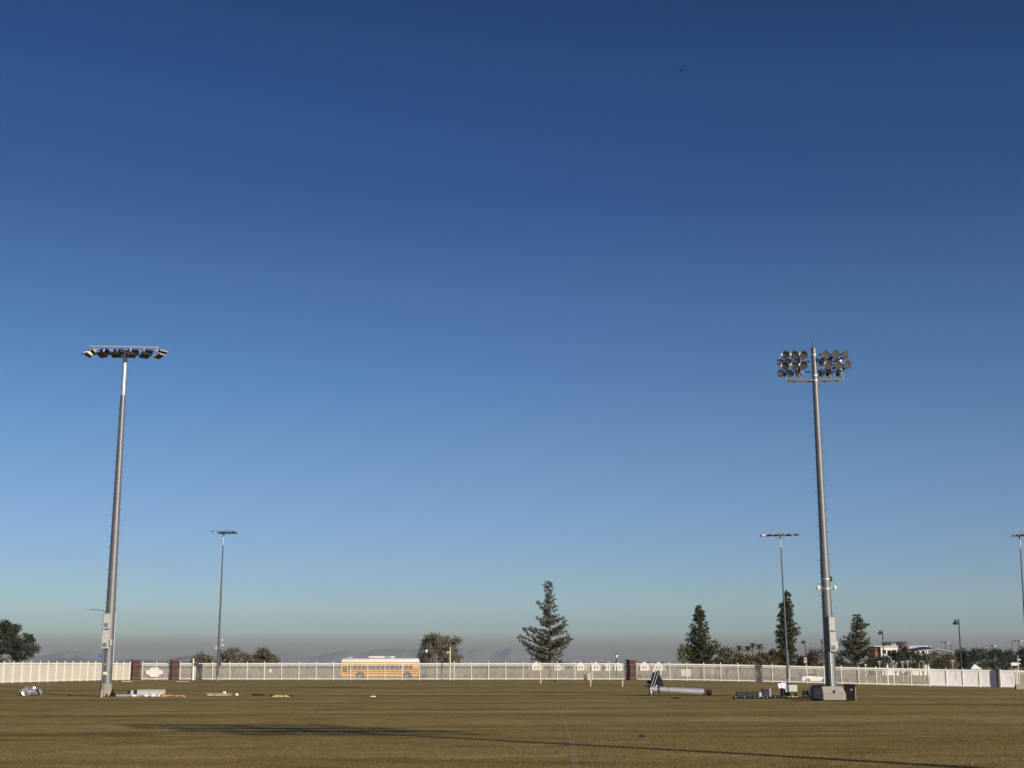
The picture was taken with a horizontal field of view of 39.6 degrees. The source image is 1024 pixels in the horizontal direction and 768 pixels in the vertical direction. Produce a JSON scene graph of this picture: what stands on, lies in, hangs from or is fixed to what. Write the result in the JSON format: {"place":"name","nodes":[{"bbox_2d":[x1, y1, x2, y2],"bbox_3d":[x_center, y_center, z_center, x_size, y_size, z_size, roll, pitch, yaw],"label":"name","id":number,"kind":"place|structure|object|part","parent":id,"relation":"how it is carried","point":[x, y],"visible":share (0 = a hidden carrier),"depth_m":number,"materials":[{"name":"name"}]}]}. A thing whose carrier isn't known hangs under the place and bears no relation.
{"place":"outdoors","nodes":[
{"label":"outdoors","id":0,"kind":"place"},
{"bbox_2d":[32,657,101,666],"bbox_3d":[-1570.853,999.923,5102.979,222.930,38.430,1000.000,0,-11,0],"label":"hill","id":1,"kind":"structure","parent":0,"point":[71,660],"depth_m":4962.07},
{"bbox_2d":[17,650,165,662],"bbox_3d":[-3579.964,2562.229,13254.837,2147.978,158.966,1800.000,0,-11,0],"label":"hill","id":2,"kind":"structure","parent":0,"point":[79,654],"depth_m":12939.23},
{"bbox_2d":[114,655,256,666],"bbox_3d":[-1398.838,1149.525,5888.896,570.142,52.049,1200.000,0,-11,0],"label":"hill","id":3,"kind":"structure","parent":0,"point":[185,659],"depth_m":5683.23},
{"bbox_2d":[257,647,674,666],"bbox_3d":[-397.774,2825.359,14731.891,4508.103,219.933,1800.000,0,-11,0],"label":"mountain ridge","id":4,"kind":"structure","parent":0,"point":[508,655],"depth_m":14334.76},
{"bbox_2d":[0,667,1023,767],"bbox_3d":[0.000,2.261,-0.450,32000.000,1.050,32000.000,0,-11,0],"label":"ground","id":5,"kind":"structure","parent":0,"point":[561,687],"depth_m":53.92,"materials":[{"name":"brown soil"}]},
{"bbox_2d":[0,655,8,666],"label":"olive shrub","id":6,"kind":"object","parent":5,"relation":"on","point":[2,660],"visible":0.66,"depth_m":227.33,"materials":[{"name":"green plant"}]},
{"bbox_2d":[0,619,41,672],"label":"broad tree","id":7,"kind":"object","parent":5,"relation":"on","point":[10,631],"visible":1,"depth_m":209.67,"materials":[{"name":"green plant"}]},
{"bbox_2d":[21,688,29,695],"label":"floodlight reflector","id":8,"kind":"object","parent":5,"relation":"on","point":[23,690],"visible":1,"depth_m":99.54,"materials":[{"name":"metal"}]},
{"bbox_2d":[24,691,31,695],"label":"floodlight reflector","id":9,"kind":"object","parent":5,"relation":"on","point":[28,693],"visible":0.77,"depth_m":99.02,"materials":[{"name":"metal"}]},
{"bbox_2d":[30,689,37,695],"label":"floodlight reflector","id":10,"kind":"object","parent":5,"relation":"on","point":[34,692],"visible":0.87,"depth_m":99.34,"materials":[{"name":"metal"}]},
{"bbox_2d":[37,688,43,695],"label":"floodlight reflector","id":11,"kind":"object","parent":5,"relation":"on","point":[40,691],"visible":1,"depth_m":99.74,"materials":[{"name":"metal"}]},
{"bbox_2d":[0,661,130,682],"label":"fence","id":12,"kind":"object","parent":5,"relation":"on","point":[36,672],"visible":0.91,"depth_m":172.82,"materials":[{"name":"white paint"}]},
{"bbox_2d":[85,609,115,662],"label":"street light","id":13,"kind":"object","parent":5,"relation":"on","point":[100,655],"visible":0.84,"depth_m":224.44,"materials":[{"name":"grey paint"}]},
{"bbox_2d":[109,689,121,696],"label":"torn bag","id":14,"kind":"object","parent":5,"relation":"on","point":[112,694],"visible":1,"depth_m":96.23,"materials":[{"name":"black plastic"}]},
{"bbox_2d":[81,346,167,695],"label":"floodlight pole","id":15,"kind":"object","parent":5,"relation":"on","point":[107,642],"visible":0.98,"depth_m":99.48,"materials":[{"name":"metal"}]},
{"bbox_2d":[130,660,140,679],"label":"brick pillar","id":16,"kind":"structure","parent":5,"relation":"on","point":[135,671],"depth_m":195.49,"materials":[{"name":"brick"}]},
{"bbox_2d":[116,690,164,696],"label":"crossarm assembly","id":17,"kind":"object","parent":5,"relation":"on","point":[144,693],"visible":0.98,"depth_m":96.43,"materials":[{"name":"metal"}]},
{"bbox_2d":[141,661,170,679],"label":"fence","id":18,"kind":"object","parent":5,"relation":"on","point":[156,665],"visible":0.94,"depth_m":196.11,"materials":[{"name":"white paint"}]},
{"bbox_2d":[146,668,162,676],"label":"plaque","id":19,"kind":"object","parent":18,"relation":"attached to","point":[153,672],"visible":1,"depth_m":195.77,"materials":[{"name":"white paint"}]},
{"bbox_2d":[160,695,184,696],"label":"orange hose","id":20,"kind":"object","parent":5,"relation":"on","point":[172,696],"visible":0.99,"depth_m":94.49,"materials":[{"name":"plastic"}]},
{"bbox_2d":[170,660,179,679],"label":"brick pillar","id":21,"kind":"structure","parent":5,"relation":"on","point":[174,670],"depth_m":195.50,"materials":[{"name":"brick"}]},
{"bbox_2d":[179,662,194,679],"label":"fence","id":22,"kind":"object","parent":5,"relation":"on","point":[185,678],"visible":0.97,"depth_m":196.06,"materials":[{"name":"white paint"}]},
{"bbox_2d":[192,659,193,679],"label":"gate post","id":23,"kind":"object","parent":5,"relation":"on","point":[193,669],"visible":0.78,"depth_m":195.91,"materials":[{"name":"white paint"}]},
{"bbox_2d":[190,650,216,677],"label":"scrubby tree","id":24,"kind":"object","parent":5,"relation":"on","point":[204,660],"visible":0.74,"depth_m":227.31,"materials":[{"name":"green plant"}]},
{"bbox_2d":[207,693,231,695],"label":"broken pallet","id":25,"kind":"object","parent":5,"relation":"on","point":[219,694],"visible":1,"depth_m":99.52,"materials":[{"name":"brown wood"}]},
{"bbox_2d":[212,531,236,679],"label":"floodlight pole","id":26,"kind":"object","parent":5,"relation":"on","point":[219,650],"visible":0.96,"depth_m":192.91,"materials":[{"name":"metal"}]},
{"bbox_2d":[213,643,256,676],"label":"olive tree","id":27,"kind":"object","parent":5,"relation":"on","point":[228,654],"visible":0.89,"depth_m":244.77,"materials":[{"name":"green plant"}]},
{"bbox_2d":[243,647,282,676],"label":"olive tree","id":28,"kind":"object","parent":5,"relation":"on","point":[264,655],"visible":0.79,"depth_m":246.79,"materials":[{"name":"green plant"}]},
{"bbox_2d":[272,695,290,696],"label":"ground cloth","id":29,"kind":"object","parent":5,"relation":"on","point":[281,696],"visible":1,"depth_m":96.11,"materials":[{"name":"yellow fabric"}]},
{"bbox_2d":[131,664,568,668],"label":"wood","id":30,"kind":"object","parent":5,"relation":"on","point":[422,667],"visible":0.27,"depth_m":1466.98,"materials":[{"name":"green plant"}]},
{"bbox_2d":[195,661,626,679],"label":"fence","id":31,"kind":"object","parent":5,"relation":"on","point":[419,665],"visible":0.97,"depth_m":196.08,"materials":[{"name":"white paint"}]},
{"bbox_2d":[425,648,427,677],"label":"globe lamp","id":32,"kind":"object","parent":5,"relation":"on","point":[426,650],"visible":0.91,"depth_m":221.63,"materials":[{"name":"metal"}]},
{"bbox_2d":[416,628,464,677],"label":"grey tree","id":33,"kind":"object","parent":5,"relation":"on","point":[440,648],"visible":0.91,"depth_m":226.95,"materials":[{"name":"green plant"}]},
{"bbox_2d":[447,647,450,679],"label":"camera pole","id":34,"kind":"object","parent":5,"relation":"on","point":[450,661],"visible":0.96,"depth_m":194.91,"materials":[{"name":"grey metal"}]},
{"bbox_2d":[530,662,542,669],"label":"gabled house","id":35,"kind":"structure","parent":5,"relation":"on","point":[532,667],"depth_m":881.57,"materials":[{"name":"beige paint"}]},
{"bbox_2d":[516,581,572,677],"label":"pine tree","id":36,"kind":"object","parent":5,"relation":"on","point":[542,654],"visible":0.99,"depth_m":218.34,"materials":[{"name":"green plant"}]},
{"bbox_2d":[94,670,1023,683],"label":"desert scrub","id":37,"kind":"object","parent":5,"relation":"on","point":[665,675],"visible":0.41,"depth_m":251.34,"materials":[{"name":"plant"}]},
{"bbox_2d":[553,662,564,669],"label":"gabled house","id":38,"kind":"structure","parent":5,"relation":"on","point":[559,667],"depth_m":882.35,"materials":[{"name":"beige paint"}]},
{"bbox_2d":[572,662,587,669],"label":"gabled house","id":39,"kind":"structure","parent":5,"relation":"on","point":[578,667],"depth_m":882.35,"materials":[{"name":"beige paint"}]},
{"bbox_2d":[588,662,601,670],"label":"gabled house","id":40,"kind":"structure","parent":5,"relation":"on","point":[596,668],"depth_m":881.81,"materials":[{"name":"beige paint"}]},
{"bbox_2d":[613,662,622,670],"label":"gabled house","id":41,"kind":"structure","parent":5,"relation":"on","point":[618,667],"depth_m":881.57,"materials":[{"name":"beige paint"}]},
{"bbox_2d":[625,660,636,679],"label":"brick pillar","id":42,"kind":"structure","parent":5,"relation":"on","point":[631,669],"depth_m":195.50,"materials":[{"name":"brick"}]},
{"bbox_2d":[636,662,650,670],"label":"gabled house","id":43,"kind":"structure","parent":5,"relation":"on","point":[641,668],"depth_m":881.31,"materials":[{"name":"beige paint"}]},
{"bbox_2d":[645,670,663,695],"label":"lamp head","id":44,"kind":"object","parent":5,"relation":"on","point":[656,679],"visible":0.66,"depth_m":99.64},
{"bbox_2d":[651,662,665,670],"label":"gabled house","id":45,"kind":"structure","parent":5,"relation":"on","point":[663,667],"depth_m":882.47,"materials":[{"name":"beige paint"}]},
{"bbox_2d":[650,686,711,695],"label":"pole section","id":46,"kind":"object","parent":5,"relation":"on","point":[689,691],"visible":0.97,"depth_m":98.04,"materials":[{"name":"metal"}]},
{"bbox_2d":[673,642,691,668],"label":"grey tree","id":47,"kind":"object","parent":5,"relation":"on","point":[681,653],"visible":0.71,"depth_m":231.51,"materials":[{"name":"green plant"}]},
{"bbox_2d":[680,669,690,680],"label":"utility cabinet","id":48,"kind":"object","parent":5,"relation":"on","point":[685,674],"visible":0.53,"depth_m":198.46,"materials":[{"name":"metal"}]},
{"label":"door","id":49,"kind":"part","parent":48,"relation":"part of","materials":[{"name":"grey paint"}]},
{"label":"door","id":50,"kind":"part","parent":48,"relation":"part of","materials":[{"name":"grey paint"}]},
{"bbox_2d":[685,605,720,678],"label":"pine tree","id":51,"kind":"object","parent":5,"relation":"on","point":[700,642],"visible":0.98,"depth_m":220.02,"materials":[{"name":"green plant"}]},
{"bbox_2d":[715,645,740,678],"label":"olive tree","id":52,"kind":"object","parent":5,"relation":"on","point":[726,654],"visible":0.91,"depth_m":256.48,"materials":[{"name":"green plant"}]},
{"bbox_2d":[736,645,743,676],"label":"palm tree","id":53,"kind":"object","parent":5,"relation":"on","point":[738,648],"visible":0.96,"depth_m":412.52,"materials":[{"name":"green plant"}]},
{"bbox_2d":[730,650,756,677],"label":"olive tree","id":54,"kind":"object","parent":5,"relation":"on","point":[745,659],"visible":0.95,"depth_m":256.03,"materials":[{"name":"green plant"}]},
{"bbox_2d":[744,646,753,675],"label":"palm tree","id":55,"kind":"object","parent":5,"relation":"on","point":[747,649],"visible":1,"depth_m":412.25,"materials":[{"name":"green plant"}]},
{"bbox_2d":[746,643,756,674],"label":"palm tree","id":56,"kind":"object","parent":5,"relation":"on","point":[752,645],"visible":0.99,"depth_m":412.56,"materials":[{"name":"green plant"}]},
{"bbox_2d":[754,644,765,673],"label":"palm tree","id":57,"kind":"object","parent":5,"relation":"on","point":[757,645],"visible":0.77,"depth_m":412.52,"materials":[{"name":"green plant"}]},
{"bbox_2d":[749,651,771,676],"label":"olive tree","id":58,"kind":"object","parent":5,"relation":"on","point":[759,658],"visible":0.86,"depth_m":257.02,"materials":[{"name":"green plant"}]},
{"bbox_2d":[733,688,809,698],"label":"crossarm assembly","id":59,"kind":"object","parent":5,"relation":"on","point":[765,692],"visible":0.98,"depth_m":88.62,"materials":[{"name":"grey metal"}]},
{"bbox_2d":[764,648,780,678],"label":"olive tree","id":60,"kind":"object","parent":5,"relation":"on","point":[772,655],"visible":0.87,"depth_m":256.94,"materials":[{"name":"green plant"}]},
{"bbox_2d":[760,533,798,682],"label":"floodlight pole","id":61,"kind":"object","parent":5,"relation":"on","point":[785,631],"visible":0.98,"depth_m":191.97,"materials":[{"name":"metal"}]},
{"bbox_2d":[544,662,1017,668],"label":"wood","id":62,"kind":"object","parent":5,"relation":"on","point":[679,666],"visible":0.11,"depth_m":1467.73,"materials":[{"name":"green plant"}]},
{"bbox_2d":[636,662,929,685],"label":"fence","id":63,"kind":"object","parent":5,"relation":"on","point":[720,665],"visible":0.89,"depth_m":194.02,"materials":[{"name":"white paint"}]},
{"bbox_2d":[780,688,787,696],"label":"dark crate","id":64,"kind":"object","parent":5,"relation":"on","point":[783,692],"visible":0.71,"depth_m":93.86,"materials":[{"name":"black plastic"}]},
{"bbox_2d":[778,683,791,691],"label":"white sheet","id":65,"kind":"object","parent":64,"relation":"on","point":[782,685],"visible":0.8,"depth_m":93.86,"materials":[{"name":"white fabric"}]},
{"bbox_2d":[774,590,800,679],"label":"pine tree","id":66,"kind":"object","parent":5,"relation":"on","point":[791,641],"visible":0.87,"depth_m":222.18,"materials":[{"name":"green plant"}]},
{"bbox_2d":[786,685,796,696],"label":"equipment box","id":67,"kind":"object","parent":5,"relation":"on","point":[791,688],"visible":0.83,"depth_m":90.80,"materials":[{"name":"white paint"}]},
{"bbox_2d":[796,654,808,676],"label":"tree","id":68,"kind":"object","parent":5,"relation":"on","point":[800,660],"visible":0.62,"depth_m":242.82,"materials":[{"name":"green plant"}]},
{"bbox_2d":[799,673,823,682],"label":"parked car","id":69,"kind":"object","parent":5,"relation":"on","point":[812,677],"visible":0.51,"depth_m":199.31,"materials":[{"name":"white paint"}]},
{"bbox_2d":[803,647,824,673],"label":"bare tree","id":70,"kind":"object","parent":5,"relation":"on","point":[812,657],"visible":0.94,"depth_m":235.12,"materials":[{"name":"brown plant"}]},
{"bbox_2d":[777,342,851,685],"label":"floodlight pole","id":71,"kind":"object","parent":5,"relation":"on","point":[829,642],"visible":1,"depth_m":94.42,"materials":[{"name":"metal"}]},
{"bbox_2d":[810,685,823,699],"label":"job box","id":72,"kind":"object","parent":5,"relation":"on","point":[815,692],"visible":0.79,"depth_m":85.12,"materials":[{"name":"blue paint"}]},
{"bbox_2d":[821,686,845,700],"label":"job box","id":73,"kind":"object","parent":5,"relation":"on","point":[833,692],"visible":0.99,"depth_m":82.69,"materials":[{"name":"grey metal"}]},
{"bbox_2d":[835,653,837,681],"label":"globe lamp","id":74,"kind":"object","parent":5,"relation":"on","point":[836,655],"visible":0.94,"depth_m":221.70,"materials":[{"name":"metal"}]},
{"bbox_2d":[835,651,847,681],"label":"tree","id":75,"kind":"object","parent":5,"relation":"on","point":[840,658],"visible":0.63,"depth_m":235.08,"materials":[{"name":"green plant"}]},
{"bbox_2d":[844,684,856,700],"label":"wheeled bin","id":76,"kind":"object","parent":5,"relation":"on","point":[850,691],"visible":1,"depth_m":82.71,"materials":[{"name":"black plastic"}]},
{"bbox_2d":[838,614,879,682],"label":"pine tree","id":77,"kind":"object","parent":5,"relation":"on","point":[854,649],"visible":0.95,"depth_m":221.67,"materials":[{"name":"green plant"}]},
{"bbox_2d":[871,655,892,675],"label":"park tree","id":78,"kind":"object","parent":5,"relation":"on","point":[886,660],"visible":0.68,"depth_m":322.99,"materials":[{"name":"green plant"}]},
{"bbox_2d":[878,630,885,681],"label":"street lamp","id":79,"kind":"object","parent":5,"relation":"on","point":[880,632],"visible":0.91,"depth_m":257.50,"materials":[{"name":"metal"}]},
{"bbox_2d":[885,650,910,678],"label":"park tree","id":80,"kind":"object","parent":5,"relation":"on","point":[897,658],"visible":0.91,"depth_m":323.00,"materials":[{"name":"green plant"}]},
{"bbox_2d":[898,650,922,675],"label":"park tree","id":81,"kind":"object","parent":5,"relation":"on","point":[915,658],"visible":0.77,"depth_m":328.40,"materials":[{"name":"green plant"}]},
{"bbox_2d":[914,652,932,675],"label":"park tree","id":82,"kind":"object","parent":5,"relation":"on","point":[925,658],"visible":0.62,"depth_m":333.37,"materials":[{"name":"green plant"}]},
{"bbox_2d":[906,647,959,675],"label":"court canopy","id":83,"kind":"object","parent":5,"relation":"on","point":[918,649],"visible":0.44,"depth_m":429.36,"materials":[{"name":"metal"}]},
{"bbox_2d":[929,651,950,668],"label":"park tree","id":84,"kind":"object","parent":5,"relation":"on","point":[939,662],"visible":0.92,"depth_m":337.73,"materials":[{"name":"green plant"}]},
{"bbox_2d":[942,651,959,668],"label":"park tree","id":85,"kind":"object","parent":5,"relation":"on","point":[949,665],"visible":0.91,"depth_m":337.60,"materials":[{"name":"green plant"}]},
{"bbox_2d":[954,647,970,669],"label":"park tree","id":86,"kind":"object","parent":5,"relation":"on","point":[964,652],"visible":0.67,"depth_m":342.94,"materials":[{"name":"green plant"}]},
{"bbox_2d":[929,667,996,687],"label":"fence","id":87,"kind":"object","parent":5,"relation":"on","point":[964,678],"visible":0.98,"depth_m":191.57,"materials":[{"name":"white fabric"}]},
{"bbox_2d":[964,646,991,669],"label":"park tree","id":88,"kind":"object","parent":5,"relation":"on","point":[972,658],"visible":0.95,"depth_m":338.39,"materials":[{"name":"green plant"}]},
{"bbox_2d":[984,648,1005,670],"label":"park tree","id":89,"kind":"object","parent":5,"relation":"on","point":[998,651],"visible":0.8,"depth_m":342.97,"materials":[{"name":"green plant"}]},
{"bbox_2d":[995,666,998,687],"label":"gate post","id":90,"kind":"object","parent":5,"relation":"on","point":[997,676],"visible":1,"depth_m":190.88,"materials":[{"name":"metal"}]},
{"bbox_2d":[997,647,1016,669],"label":"park tree","id":91,"kind":"object","parent":5,"relation":"on","point":[1008,660],"visible":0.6,"depth_m":347.64,"materials":[{"name":"green plant"}]},
{"bbox_2d":[1000,669,1016,687],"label":"fence","id":92,"kind":"object","parent":5,"relation":"on","point":[1007,678],"visible":0.92,"depth_m":190.97,"materials":[{"name":"white fabric"}]},
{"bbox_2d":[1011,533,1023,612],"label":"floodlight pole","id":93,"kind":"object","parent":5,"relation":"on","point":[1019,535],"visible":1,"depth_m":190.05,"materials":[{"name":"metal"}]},
{"bbox_2d":[1012,646,1023,670],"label":"park tree","id":94,"kind":"object","parent":5,"relation":"on","point":[1020,653],"visible":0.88,"depth_m":294.37,"materials":[{"name":"green plant"}]},
{"bbox_2d":[1016,669,1023,684],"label":"fence","id":95,"kind":"object","parent":5,"relation":"on","point":[1019,676],"visible":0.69,"depth_m":190.89,"materials":[{"name":"white paint"}]},
{"bbox_2d":[0,0,1023,665],"label":"sky","id":96,"kind":"structure","parent":0,"point":[459,309],"materials":[{"name":"blue"}]},
{"bbox_2d":[602,662,611,670],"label":"gabled house","id":97,"kind":"structure","parent":0,"point":[605,668],"depth_m":882.35,"materials":[{"name":"beige paint"}]},
{"bbox_2d":[802,690,809,696],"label":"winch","id":98,"kind":"object","parent":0,"point":[805,693],"visible":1,"depth_m":89.12,"materials":[{"name":"black metal"}]},
{"bbox_2d":[867,642,928,674],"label":"school building","id":99,"kind":"structure","parent":0,"point":[891,646],"depth_m":491.05,"materials":[{"name":"white paint"}]},
{"bbox_2d":[1014,685,1023,688],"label":"concrete block","id":100,"kind":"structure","parent":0,"point":[1019,686],"depth_m":152.91,"materials":[{"name":"white concrete"}]},
{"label":"road","id":101,"kind":"structure","parent":0,"visible":0},
{"bbox_2d":[339,656,420,677],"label":"bus","id":102,"kind":"object","parent":101,"relation":"on","point":[381,659],"visible":0.8,"depth_m":203.75,"materials":[{"name":"orange metal"}]},
{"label":"door","id":103,"kind":"part","parent":102,"relation":"part of","materials":[{"name":"orange glass"}]},
{"bbox_2d":[953,619,961,669],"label":"street lamp","id":104,"kind":"object","parent":101,"relation":"on","point":[955,622],"visible":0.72,"depth_m":210.60,"materials":[{"name":"metal"}]},
{"bbox_2d":[968,664,980,668],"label":"canopy tent","id":105,"kind":"object","parent":101,"relation":"on","point":[974,666],"visible":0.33,"depth_m":210.46,"materials":[{"name":"white fabric"}]}
]}

